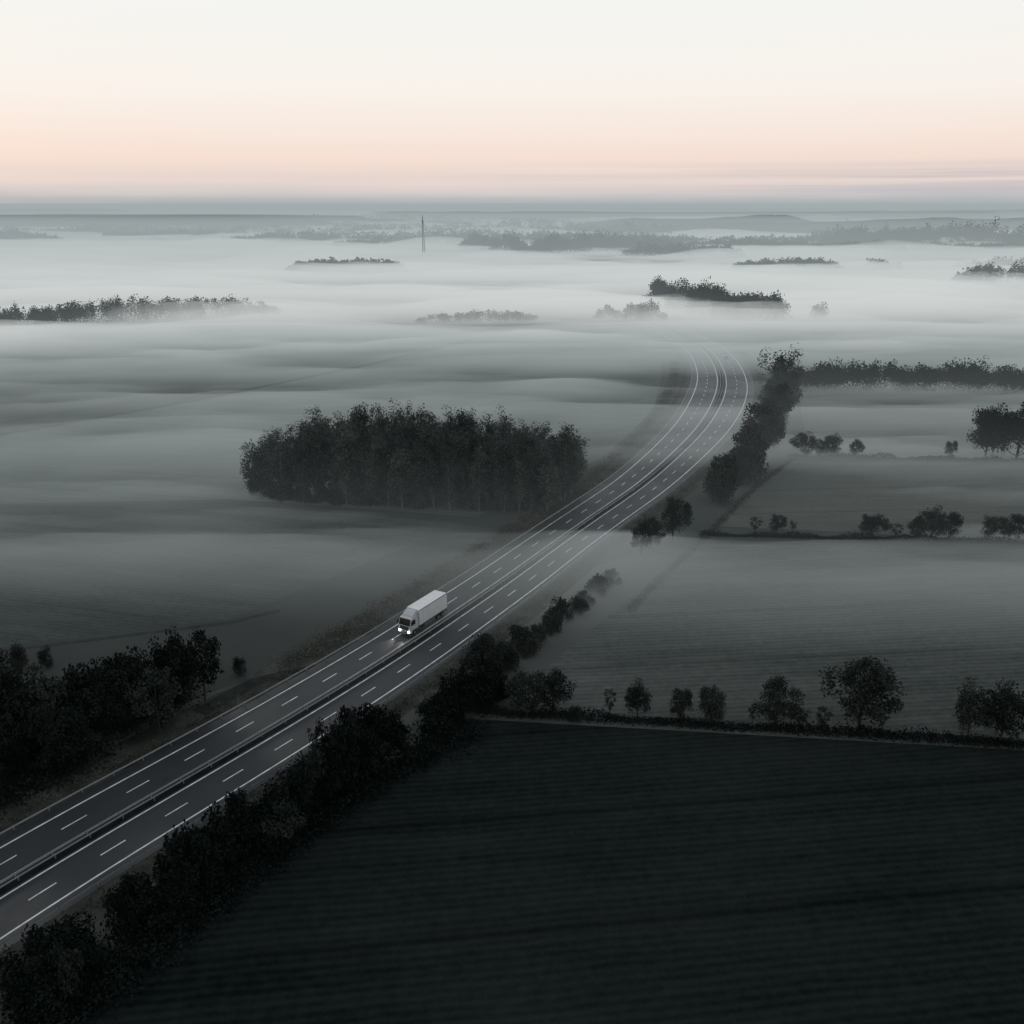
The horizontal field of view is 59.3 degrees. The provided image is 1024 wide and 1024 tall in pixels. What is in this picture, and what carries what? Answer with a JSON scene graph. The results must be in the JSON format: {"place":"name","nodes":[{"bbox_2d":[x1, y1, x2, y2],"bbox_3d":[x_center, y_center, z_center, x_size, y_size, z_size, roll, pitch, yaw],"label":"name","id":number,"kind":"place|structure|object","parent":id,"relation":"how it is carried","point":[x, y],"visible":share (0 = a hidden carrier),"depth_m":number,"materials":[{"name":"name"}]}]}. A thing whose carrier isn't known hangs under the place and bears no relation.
{"place":"outdoors","nodes":[
{"label":"outdoors","id":0,"kind":"place"},
{"bbox_2d":[0,609,279,651],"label":"field path","id":1,"kind":"structure","parent":0,"point":[150,632],"depth_m":146.41,"materials":[{"name":"soil"}]},
{"bbox_2d":[0,504,464,646],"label":"field","id":2,"kind":"structure","parent":0,"point":[67,573],"depth_m":177.01,"materials":[{"name":"plant"}]},
{"bbox_2d":[0,339,473,435],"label":"field track","id":3,"kind":"structure","parent":0,"point":[154,407],"depth_m":329.33,"materials":[{"name":"soil"}]},
{"bbox_2d":[193,664,316,714],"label":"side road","id":4,"kind":"structure","parent":0,"point":[231,694],"depth_m":129.46,"materials":[{"name":"grey asphalt"}]},
{"bbox_2d":[0,362,660,516],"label":"field","id":5,"kind":"structure","parent":0,"point":[189,451],"depth_m":288.50,"materials":[{"name":"plant"}]},
{"bbox_2d":[0,223,1023,1023],"bbox_3d":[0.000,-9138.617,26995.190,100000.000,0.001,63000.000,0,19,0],"label":"ground","id":6,"kind":"structure","parent":0,"point":[922,309],"depth_m":466.62,"materials":[{"name":"plant"}]},
{"bbox_2d":[6,641,29,672],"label":"bush","id":7,"kind":"object","parent":6,"relation":"on","point":[16,654],"visible":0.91,"depth_m":133.55,"materials":[{"name":"green plant"}]},
{"bbox_2d":[36,645,53,667],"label":"bush","id":8,"kind":"object","parent":6,"relation":"on","point":[42,657],"visible":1,"depth_m":134.62,"materials":[{"name":"green plant"}]},
{"bbox_2d":[0,731,129,819],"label":"undergrowth","id":9,"kind":"object","parent":6,"relation":"on","point":[31,773],"visible":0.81,"depth_m":109.23,"materials":[{"name":"green plant"}]},
{"bbox_2d":[0,626,224,791],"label":"woodland","id":10,"kind":"object","parent":6,"relation":"on","point":[125,694],"visible":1,"depth_m":115.76,"materials":[{"name":"green plant"}]},
{"bbox_2d":[35,680,215,728],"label":"undergrowth","id":11,"kind":"object","parent":6,"relation":"on","point":[199,687],"visible":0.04,"depth_m":126.15,"materials":[{"name":"green plant"}]},
{"bbox_2d":[0,294,281,329],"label":"distant tree row","id":12,"kind":"object","parent":6,"relation":"on","point":[115,309],"visible":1,"depth_m":533.63,"materials":[{"name":"grey plant"}]},
{"bbox_2d":[231,655,246,675],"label":"bush","id":13,"kind":"object","parent":6,"relation":"on","point":[238,664],"visible":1,"depth_m":132.57,"materials":[{"name":"green plant"}]},
{"bbox_2d":[0,714,497,1023],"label":"undergrowth","id":14,"kind":"object","parent":6,"relation":"on","point":[184,914],"visible":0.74,"depth_m":91.13,"materials":[{"name":"green plant"}]},
{"bbox_2d":[0,659,510,1023],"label":"roadside hedgerow","id":15,"kind":"object","parent":6,"relation":"on","point":[44,973],"visible":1,"depth_m":94.07,"materials":[{"name":"green plant"}]},
{"bbox_2d":[0,320,691,834],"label":"guard rail","id":16,"kind":"object","parent":6,"relation":"on","point":[294,674],"visible":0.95,"depth_m":130.34,"materials":[{"name":"metal"}]},
{"bbox_2d":[0,316,753,952],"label":"highway","id":17,"kind":"structure","parent":6,"relation":"on","point":[18,906],"depth_m":128.63,"materials":[{"name":"grey asphalt"}]},
{"bbox_2d":[0,316,724,894],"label":"median strip","id":18,"kind":"object","parent":17,"relation":"on","point":[250,744],"visible":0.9,"depth_m":128.10,"materials":[{"name":"plant"}]},
{"bbox_2d":[0,319,720,883],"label":"guard rail","id":19,"kind":"object","parent":18,"relation":"on","point":[330,689],"visible":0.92,"depth_m":124.04,"materials":[{"name":"metal"}]},
{"bbox_2d":[0,318,722,887],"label":"guard rail","id":20,"kind":"object","parent":18,"relation":"on","point":[328,694],"visible":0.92,"depth_m":123.17,"materials":[{"name":"metal"}]},
{"bbox_2d":[0,318,747,938],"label":"road markings","id":21,"kind":"object","parent":17,"relation":"on","point":[364,656],"visible":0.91,"depth_m":132.42,"materials":[{"name":"paint"}]},
{"bbox_2d":[397,590,446,635],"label":"lorry","id":22,"kind":"object","parent":17,"relation":"on","point":[420,612],"visible":1,"depth_m":147.48,"materials":[{"name":"white paint"}]},
{"bbox_2d":[0,314,766,978],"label":"road verge","id":23,"kind":"structure","parent":6,"relation":"on","point":[132,746],"depth_m":139.56,"materials":[{"name":"green plant"}]},
{"bbox_2d":[0,499,657,946],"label":"guard rail","id":24,"kind":"object","parent":23,"relation":"on","point":[296,757],"visible":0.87,"depth_m":108.33,"materials":[{"name":"metal"}]},
{"bbox_2d":[0,352,686,830],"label":"verge vegetation","id":25,"kind":"object","parent":23,"relation":"on","point":[162,740],"visible":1,"depth_m":145.96,"materials":[{"name":"green plant"}]},
{"bbox_2d":[265,360,681,673],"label":"verge vegetation","id":26,"kind":"object","parent":23,"relation":"on","point":[675,377],"visible":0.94,"depth_m":182.59,"materials":[{"name":"green plant"}]},
{"bbox_2d":[239,398,589,511],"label":"tree grove","id":27,"kind":"object","parent":6,"relation":"on","point":[399,454],"visible":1,"depth_m":207.93,"materials":[{"name":"green plant"}]},
{"bbox_2d":[422,215,425,255],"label":"radio mast","id":28,"kind":"object","parent":6,"relation":"on","point":[422,238],"visible":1,"depth_m":1234.69,"materials":[{"name":"grey metal"}]},
{"bbox_2d":[413,309,537,323],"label":"distant hedge","id":29,"kind":"object","parent":6,"relation":"on","point":[515,316],"visible":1,"depth_m":533.74,"materials":[{"name":"grey plant"}]},
{"bbox_2d":[459,632,508,673],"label":"deciduous tree","id":30,"kind":"object","parent":6,"relation":"on","point":[484,647],"visible":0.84,"depth_m":128.31,"materials":[{"name":"green plant"}]},
{"bbox_2d":[481,638,518,669],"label":"deciduous tree","id":31,"kind":"object","parent":6,"relation":"on","point":[508,650],"visible":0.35,"depth_m":131.88,"materials":[{"name":"green plant"}]},
{"bbox_2d":[0,211,1023,255],"bbox_3d":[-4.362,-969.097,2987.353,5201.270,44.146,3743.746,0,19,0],"label":"distant forest","id":32,"kind":"object","parent":6,"relation":"on","point":[372,235],"visible":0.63,"depth_m":1650.42,"materials":[{"name":"grey plant"}]},
{"bbox_2d":[285,228,747,272],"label":"distant forest","id":33,"kind":"object","parent":6,"relation":"on","point":[551,244],"visible":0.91,"depth_m":1223.61,"materials":[{"name":"grey plant"}]},
{"bbox_2d":[503,665,548,717],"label":"deciduous tree","id":34,"kind":"object","parent":6,"relation":"on","point":[521,697],"visible":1,"depth_m":119.93,"materials":[{"name":"green plant"}]},
{"bbox_2d":[476,568,622,673],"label":"roadside shrubs","id":35,"kind":"object","parent":6,"relation":"on","point":[525,642],"visible":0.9,"depth_m":147.71,"materials":[{"name":"green plant"}]},
{"bbox_2d":[532,667,576,712],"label":"deciduous tree","id":36,"kind":"object","parent":6,"relation":"on","point":[554,680],"visible":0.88,"depth_m":121.85,"materials":[{"name":"green plant"}]},
{"bbox_2d":[567,703,582,721],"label":"bush","id":37,"kind":"object","parent":6,"relation":"on","point":[573,712],"visible":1,"depth_m":121.05,"materials":[{"name":"green plant"}]},
{"bbox_2d":[604,687,616,716],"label":"deciduous tree","id":38,"kind":"object","parent":6,"relation":"on","point":[607,691],"visible":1,"depth_m":121.57,"materials":[{"name":"green plant"}]},
{"bbox_2d":[592,298,667,321],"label":"distant copse","id":39,"kind":"object","parent":6,"relation":"on","point":[639,312],"visible":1,"depth_m":540.04,"materials":[{"name":"grey plant"}]},
{"bbox_2d":[624,677,652,716],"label":"deciduous tree","id":40,"kind":"object","parent":6,"relation":"on","point":[633,700],"visible":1,"depth_m":121.12,"materials":[{"name":"green plant"}]},
{"bbox_2d":[630,518,653,554],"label":"deciduous tree","id":41,"kind":"object","parent":6,"relation":"on","point":[644,528],"visible":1,"depth_m":177.43,"materials":[{"name":"green plant"}]},
{"bbox_2d":[639,517,666,549],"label":"deciduous tree","id":42,"kind":"object","parent":6,"relation":"on","point":[656,526],"visible":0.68,"depth_m":180.39,"materials":[{"name":"green plant"}]},
{"bbox_2d":[660,494,693,540],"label":"deciduous tree","id":43,"kind":"object","parent":6,"relation":"on","point":[673,522],"visible":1,"depth_m":183.93,"materials":[{"name":"green plant"}]},
{"bbox_2d":[669,687,693,719],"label":"deciduous tree","id":44,"kind":"object","parent":6,"relation":"on","point":[685,698],"visible":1,"depth_m":120.15,"materials":[{"name":"green plant"}]},
{"bbox_2d":[623,437,797,611],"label":"hedge bank","id":45,"kind":"structure","parent":6,"relation":"on","point":[722,518],"depth_m":192.40,"materials":[{"name":"green plant"}]},
{"bbox_2d":[697,685,727,722],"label":"deciduous tree","id":46,"kind":"object","parent":6,"relation":"on","point":[714,705],"visible":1,"depth_m":119.04,"materials":[{"name":"green plant"}]},
{"bbox_2d":[640,275,792,322],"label":"distant wood","id":47,"kind":"object","parent":6,"relation":"on","point":[715,301],"visible":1,"depth_m":550.47,"materials":[{"name":"grey plant"}]},
{"bbox_2d":[466,702,1023,749],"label":"hedge","id":48,"kind":"object","parent":6,"relation":"on","point":[880,733],"visible":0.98,"depth_m":119.26,"materials":[{"name":"green plant"}]},
{"bbox_2d":[747,703,757,723],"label":"deciduous tree","id":49,"kind":"object","parent":6,"relation":"on","point":[752,711],"visible":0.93,"depth_m":120.08,"materials":[{"name":"green plant"}]},
{"bbox_2d":[701,350,805,506],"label":"roadside tree belt","id":50,"kind":"object","parent":6,"relation":"on","point":[745,460],"visible":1,"depth_m":240.88,"materials":[{"name":"green plant"}]},
{"bbox_2d":[749,516,763,531],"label":"deciduous tree","id":51,"kind":"object","parent":6,"relation":"on","point":[754,526],"visible":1,"depth_m":190.27,"materials":[{"name":"green plant"}]},
{"bbox_2d":[769,514,786,533],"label":"deciduous tree","id":52,"kind":"object","parent":6,"relation":"on","point":[777,522],"visible":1,"depth_m":189.31,"materials":[{"name":"green plant"}]},
{"bbox_2d":[751,674,805,723],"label":"deciduous tree","id":53,"kind":"object","parent":6,"relation":"on","point":[778,706],"visible":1,"depth_m":118.75,"materials":[{"name":"green plant"}]},
{"bbox_2d":[789,520,796,531],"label":"deciduous tree","id":54,"kind":"object","parent":6,"relation":"on","point":[793,525],"visible":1,"depth_m":190.48,"materials":[{"name":"green plant"}]},
{"bbox_2d":[792,704,812,725],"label":"deciduous tree","id":55,"kind":"object","parent":6,"relation":"on","point":[802,716],"visible":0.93,"depth_m":118.60,"materials":[{"name":"green plant"}]},
{"bbox_2d":[789,431,819,457],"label":"deciduous tree","id":56,"kind":"object","parent":6,"relation":"on","point":[803,440],"visible":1,"depth_m":246.82,"materials":[{"name":"green plant"}]},
{"bbox_2d":[807,302,829,320],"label":"distant tree","id":57,"kind":"object","parent":6,"relation":"on","point":[821,311],"visible":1,"depth_m":542.80,"materials":[{"name":"grey plant"}]},
{"bbox_2d":[811,438,830,457],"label":"deciduous tree","id":58,"kind":"object","parent":6,"relation":"on","point":[819,448],"visible":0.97,"depth_m":246.33,"materials":[{"name":"green plant"}]},
{"bbox_2d":[816,705,833,725],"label":"deciduous tree","id":59,"kind":"object","parent":6,"relation":"on","point":[819,715],"visible":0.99,"depth_m":118.85,"materials":[{"name":"green plant"}]},
{"bbox_2d":[823,432,843,456],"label":"deciduous tree","id":60,"kind":"object","parent":6,"relation":"on","point":[832,441],"visible":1,"depth_m":245.89,"materials":[{"name":"green plant"}]},
{"bbox_2d":[849,438,865,458],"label":"deciduous tree","id":61,"kind":"object","parent":6,"relation":"on","point":[855,450],"visible":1,"depth_m":245.75,"materials":[{"name":"green plant"}]},
{"bbox_2d":[697,528,1023,544],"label":"hedge","id":62,"kind":"object","parent":6,"relation":"on","point":[989,540],"visible":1,"depth_m":187.26,"materials":[{"name":"green plant"}]},
{"bbox_2d":[858,513,891,535],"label":"deciduous tree","id":63,"kind":"object","parent":6,"relation":"on","point":[870,522],"visible":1,"depth_m":186.41,"materials":[{"name":"green plant"}]},
{"bbox_2d":[730,256,1023,286],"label":"distant forest","id":64,"kind":"object","parent":6,"relation":"on","point":[989,270],"visible":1,"depth_m":939.86,"materials":[{"name":"grey plant"}]},
{"bbox_2d":[754,343,1023,394],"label":"tree band","id":65,"kind":"object","parent":6,"relation":"on","point":[978,378],"visible":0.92,"depth_m":336.62,"materials":[{"name":"grey plant"}]},
{"bbox_2d":[889,521,902,536],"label":"deciduous tree","id":66,"kind":"object","parent":6,"relation":"on","point":[894,530],"visible":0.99,"depth_m":187.36,"materials":[{"name":"green plant"}]},
{"bbox_2d":[787,452,1023,462],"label":"hedge","id":67,"kind":"object","parent":6,"relation":"on","point":[933,458],"visible":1,"depth_m":246.06,"materials":[{"name":"green plant"}]},
{"bbox_2d":[805,216,1023,243],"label":"distant forest","id":68,"kind":"object","parent":6,"relation":"on","point":[928,234],"visible":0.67,"depth_m":1378.77,"materials":[{"name":"grey plant"}]},
{"bbox_2d":[905,516,925,536],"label":"deciduous tree","id":69,"kind":"object","parent":6,"relation":"on","point":[916,525],"visible":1,"depth_m":186.49,"materials":[{"name":"green plant"}]},
{"bbox_2d":[915,505,950,537],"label":"deciduous tree","id":70,"kind":"object","parent":6,"relation":"on","point":[930,520],"visible":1,"depth_m":185.68,"materials":[{"name":"green plant"}]},
{"bbox_2d":[940,510,963,538],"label":"deciduous tree","id":71,"kind":"object","parent":6,"relation":"on","point":[953,520],"visible":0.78,"depth_m":185.81,"materials":[{"name":"green plant"}]},
{"bbox_2d":[952,676,994,736],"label":"deciduous tree","id":72,"kind":"object","parent":6,"relation":"on","point":[967,708],"visible":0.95,"depth_m":115.70,"materials":[{"name":"green plant"}]},
{"bbox_2d":[980,514,1001,536],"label":"deciduous tree","id":73,"kind":"object","parent":6,"relation":"on","point":[992,524],"visible":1,"depth_m":185.44,"materials":[{"name":"green plant"}]},
{"bbox_2d":[978,677,1023,742],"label":"deciduous tree","id":74,"kind":"object","parent":6,"relation":"on","point":[1001,717],"visible":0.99,"depth_m":114.31,"materials":[{"name":"green plant"}]},
{"bbox_2d":[996,516,1013,539],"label":"deciduous tree","id":75,"kind":"object","parent":6,"relation":"on","point":[1008,528],"visible":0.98,"depth_m":185.35,"materials":[{"name":"green plant"}]},
{"bbox_2d":[0,205,1023,239],"bbox_3d":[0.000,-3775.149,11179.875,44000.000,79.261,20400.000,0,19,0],"label":"distant hills","id":76,"kind":"structure","parent":0,"point":[812,218],"depth_m":3433.59,"materials":[{"name":"grey"}]},
{"bbox_2d":[0,0,1023,204],"label":"sky","id":77,"kind":"structure","parent":0,"point":[103,102],"materials":[{"name":"white"}]},
{"bbox_2d":[57,719,1023,1023],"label":"field","id":78,"kind":"structure","parent":0,"point":[523,873],"depth_m":90.58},
{"bbox_2d":[500,544,1023,738],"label":"field","id":79,"kind":"structure","parent":0,"point":[739,625],"depth_m":147.07,"materials":[{"name":"plant"}]},
{"bbox_2d":[818,655,906,729],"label":"deciduous tree","id":80,"kind":"object","parent":79,"relation":"on","point":[875,681],"visible":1,"depth_m":116.73,"materials":[{"name":"green plant"}]},
{"bbox_2d":[718,460,1023,540],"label":"field","id":81,"kind":"structure","parent":0,"point":[836,496],"depth_m":215.93,"materials":[{"name":"plant"}]},
{"bbox_2d":[1006,512,1023,539],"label":"deciduous tree","id":82,"kind":"object","parent":81,"relation":"on","point":[1018,519],"visible":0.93,"depth_m":185.15,"materials":[{"name":"green plant"}]},
{"bbox_2d":[799,395,1023,460],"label":"field","id":83,"kind":"structure","parent":0,"point":[906,426],"depth_m":288.40,"materials":[{"name":"plant"}]},
{"bbox_2d":[943,440,958,457],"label":"deciduous tree","id":84,"kind":"object","parent":83,"relation":"on","point":[950,446],"visible":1,"depth_m":245.98,"materials":[{"name":"green plant"}]},
{"bbox_2d":[965,402,1016,457],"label":"deciduous tree","id":85,"kind":"object","parent":83,"relation":"on","point":[984,420],"visible":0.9,"depth_m":242.89,"materials":[{"name":"green plant"}]},
{"bbox_2d":[974,408,1022,454],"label":"deciduous tree","id":86,"kind":"object","parent":83,"relation":"on","point":[997,427],"visible":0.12,"depth_m":246.90,"materials":[{"name":"green plant"}]},
{"bbox_2d":[993,402,1023,457],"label":"deciduous tree","id":87,"kind":"object","parent":83,"relation":"on","point":[1005,433],"visible":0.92,"depth_m":241.34,"materials":[{"name":"green plant"}]}
]}

